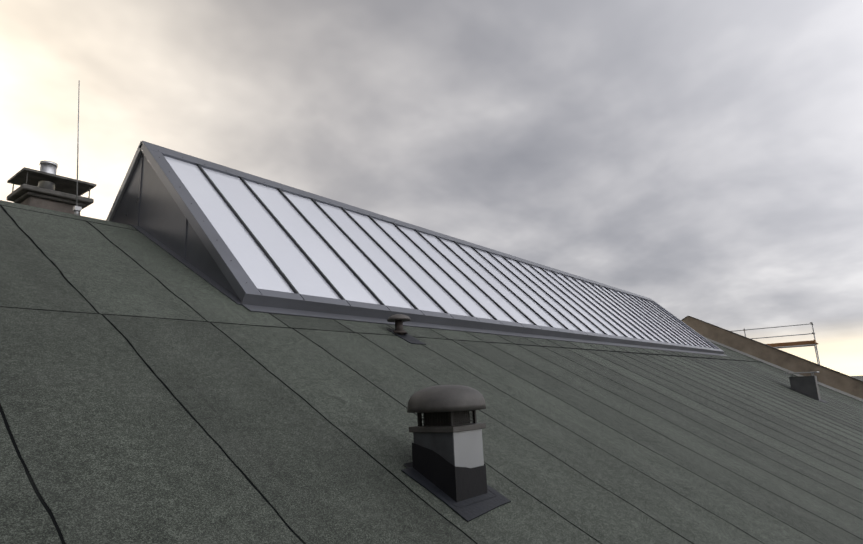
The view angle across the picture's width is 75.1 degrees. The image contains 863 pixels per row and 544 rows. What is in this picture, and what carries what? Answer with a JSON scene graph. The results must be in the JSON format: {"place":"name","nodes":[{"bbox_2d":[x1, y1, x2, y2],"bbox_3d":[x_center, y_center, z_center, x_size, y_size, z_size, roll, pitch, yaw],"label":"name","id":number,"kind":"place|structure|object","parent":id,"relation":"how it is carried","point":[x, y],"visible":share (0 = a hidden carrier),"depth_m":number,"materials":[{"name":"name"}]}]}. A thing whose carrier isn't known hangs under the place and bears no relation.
{"place":"outdoors","nodes":[
{"label":"outdoors","id":0,"kind":"place"},
{"bbox_2d":[0,0,862,375],"label":"sky","id":1,"kind":"structure","parent":0,"point":[702,160],"materials":[{"name":"grey"}]},
{"bbox_2d":[682,316,862,398],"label":"parapet wall","id":2,"kind":"structure","parent":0,"point":[841,382],"depth_m":25.24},
{"bbox_2d":[703,336,862,401],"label":"wall flashing","id":3,"kind":"object","parent":2,"relation":"attached to","point":[789,371],"depth_m":25.16,"materials":[{"name":"grey metal"}]},
{"bbox_2d":[851,376,862,380],"bbox_3d":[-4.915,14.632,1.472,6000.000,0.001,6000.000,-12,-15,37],"label":"ground","id":4,"kind":"structure","parent":0,"point":[859,377],"depth_m":1536.25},
{"bbox_2d":[731,322,819,364],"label":"scaffold tubes","id":5,"kind":"object","parent":4,"relation":"on","point":[814,345],"visible":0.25,"depth_m":26.07},
{"bbox_2d":[766,339,817,346],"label":"scaffold boards","id":6,"kind":"object","parent":5,"relation":"on","point":[793,343],"visible":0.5,"depth_m":26.06,"materials":[{"name":"brown wood"}]},
{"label":"house walls","id":7,"kind":"object","parent":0,"visible":0},
{"bbox_2d":[0,200,862,543],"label":"roof felt slopes","id":8,"kind":"structure","parent":7,"relation":"on","point":[150,392],"depth_m":4.00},
{"bbox_2d":[20,196,79,214],"bbox_3d":[-5.304,-0.035,7.675,0.440,1.851,0.620,-12,-15,37],"label":"chimney stack","id":9,"kind":"object","parent":8,"relation":"on","point":[47,204],"visible":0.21,"depth_m":7.66,"materials":[{"name":"brick"}]},
{"bbox_2d":[6,184,93,209],"bbox_3d":[-5.349,-0.995,7.881,0.660,0.115,0.860,-12,-15,37],"label":"crown","id":10,"kind":"object","parent":9,"relation":"on","point":[21,193],"visible":0.67,"depth_m":7.65},
{"bbox_2d":[38,161,57,189],"bbox_3d":[-5.406,-1.291,7.888,0.211,0.500,0.211,-12,-15,37],"label":"chimney flue","id":11,"kind":"object","parent":10,"relation":"on","point":[49,167],"visible":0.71,"depth_m":7.84,"materials":[{"name":"silver metal"}]},
{"bbox_2d":[7,167,95,197],"bbox_3d":[-5.357,-1.157,7.915,0.680,0.225,0.880,-12,-15,37],"label":"chimney cap","id":12,"kind":"object","parent":10,"relation":"on","point":[28,176],"visible":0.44,"depth_m":7.80,"materials":[{"name":"black metal"}]},
{"bbox_2d":[73,80,81,215],"bbox_3d":[-4.256,-1.511,6.784,0.060,1.740,0.140,-12,-15,37],"label":"lightning rod","id":13,"kind":"object","parent":8,"relation":"on","point":[77,209],"visible":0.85,"depth_m":6.71,"materials":[{"name":"grey metal"}]},
{"bbox_2d":[111,152,241,304],"bbox_3d":[-3.769,-0.468,7.128,4.882,2.506,0.130,-12,-15,37],"label":"rooflight cheek","id":14,"kind":"object","parent":8,"relation":"on","point":[148,207],"visible":0.48,"depth_m":6.77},
{"bbox_2d":[387,329,425,344],"bbox_3d":[-0.289,0.744,6.446,0.365,0.204,0.274,-12,-15,37],"label":"vent flashing","id":15,"kind":"object","parent":8,"relation":"on","point":[409,338],"visible":0.79,"depth_m":6.40,"materials":[{"name":"grey metal"}]},
{"bbox_2d":[393,320,407,334],"bbox_3d":[-0.376,0.646,6.506,0.199,0.180,0.199,-12,-15,37],"label":"vent pipe","id":16,"kind":"object","parent":15,"relation":"on","point":[399,327],"visible":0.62,"depth_m":6.47,"materials":[{"name":"metal"}]},
{"bbox_2d":[387,314,409,321],"bbox_3d":[-0.381,0.530,6.531,0.270,0.076,0.270,-12,-15,37],"label":"mushroom vent","id":17,"kind":"object","parent":16,"relation":"on","point":[403,317],"visible":0.98,"depth_m":6.44,"materials":[{"name":"grey metal"}]},
{"bbox_2d":[139,141,721,350],"bbox_3d":[3.671,0.699,14.452,2.533,2.479,20.868,-12,-15,37],"label":"skylight frame","id":18,"kind":"object","parent":8,"relation":"on","point":[223,256],"visible":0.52,"depth_m":7.32,"materials":[{"name":"grey metal"}]},
{"bbox_2d":[164,156,716,348],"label":"skylight glazing","id":19,"kind":"structure","parent":18,"relation":"in","point":[297,268],"depth_m":8.60,"materials":[{"name":"glass"}]},
{"bbox_2d":[197,164,715,348],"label":"glazing bars","id":20,"kind":"object","parent":18,"relation":"attached to","point":[282,274],"visible":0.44,"depth_m":10.53,"materials":[{"name":"black metal"}]},
{"bbox_2d":[413,429,483,467],"bbox_3d":[0.106,1.139,3.357,0.300,0.428,0.300,-12,-15,37],"label":"vent duct","id":21,"kind":"object","parent":8,"relation":"on","point":[461,449],"visible":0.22,"depth_m":3.26,"materials":[{"name":"silver metal"}]},
{"bbox_2d":[409,423,485,432],"bbox_3d":[0.097,0.942,3.399,0.336,0.032,0.336,-12,-15,37],"label":"vent collar","id":22,"kind":"object","parent":21,"relation":"attached to","point":[453,429],"visible":0.83,"depth_m":3.27,"materials":[{"name":"grey metal"}]},
{"bbox_2d":[417,410,476,425],"bbox_3d":[0.094,0.872,3.414,0.256,0.120,0.256,-12,-15,37],"label":"vent neck","id":23,"kind":"object","parent":22,"relation":"on","point":[455,418],"visible":0.67,"depth_m":3.34,"materials":[{"name":"black"}]},
{"bbox_2d":[407,385,485,412],"bbox_3d":[0.089,0.769,3.436,0.484,0.154,0.484,-12,-15,37],"label":"vent cowl","id":24,"kind":"object","parent":23,"relation":"on","point":[444,398],"visible":1,"depth_m":3.25,"materials":[{"name":"grey metal"}]},
{"bbox_2d":[404,443,494,505],"bbox_3d":[0.108,1.179,3.348,0.390,0.333,0.390,-12,-15,37],"label":"bitumen upstand","id":25,"kind":"object","parent":8,"relation":"on","point":[455,483],"visible":0.77,"depth_m":3.23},
{"bbox_2d":[401,467,510,521],"bbox_3d":[0.148,1.258,3.304,0.447,0.265,0.500,-11,-15,34],"label":"base flashing","id":26,"kind":"object","parent":8,"relation":"on","point":[488,501],"visible":0.59,"depth_m":3.17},
{"bbox_2d":[241,293,726,355],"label":"skylight curb","id":27,"kind":"structure","parent":8,"relation":"on","point":[267,304],"depth_m":7.46,"materials":[{"name":"grey metal"}]},
{"bbox_2d":[789,387,826,402],"bbox_3d":[11.549,3.775,17.212,0.891,0.494,0.958,-12,-15,37],"label":"vent base flashing","id":28,"kind":"object","parent":8,"relation":"on","point":[821,400],"visible":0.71,"depth_m":16.93,"materials":[{"name":"grey metal"}]},
{"bbox_2d":[789,376,820,399],"bbox_3d":[11.505,3.595,17.279,0.660,0.752,0.660,-12,-15,37],"label":"vent box","id":29,"kind":"object","parent":28,"relation":"on","point":[807,385],"visible":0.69,"depth_m":17.02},
{"bbox_2d":[785,371,818,376],"bbox_3d":[11.485,3.167,17.371,0.840,0.125,0.840,-12,-15,37],"label":"vent cover","id":30,"kind":"object","parent":29,"relation":"on","point":[802,372],"visible":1,"depth_m":17.10,"materials":[{"name":"grey metal"}]},
{"bbox_2d":[681,316,862,381],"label":"parapet coping","id":31,"kind":"object","parent":7,"relation":"on","point":[774,348],"visible":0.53,"depth_m":25.33,"materials":[{"name":"metal"}]},
{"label":"rooflight slope","id":32,"kind":"object","parent":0,"visible":0},
{"bbox_2d":[106,141,141,220],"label":"skylight edge trim","id":33,"kind":"structure","parent":32,"relation":"on","point":[136,157],"depth_m":7.56,"materials":[{"name":"metal"}]}
]}

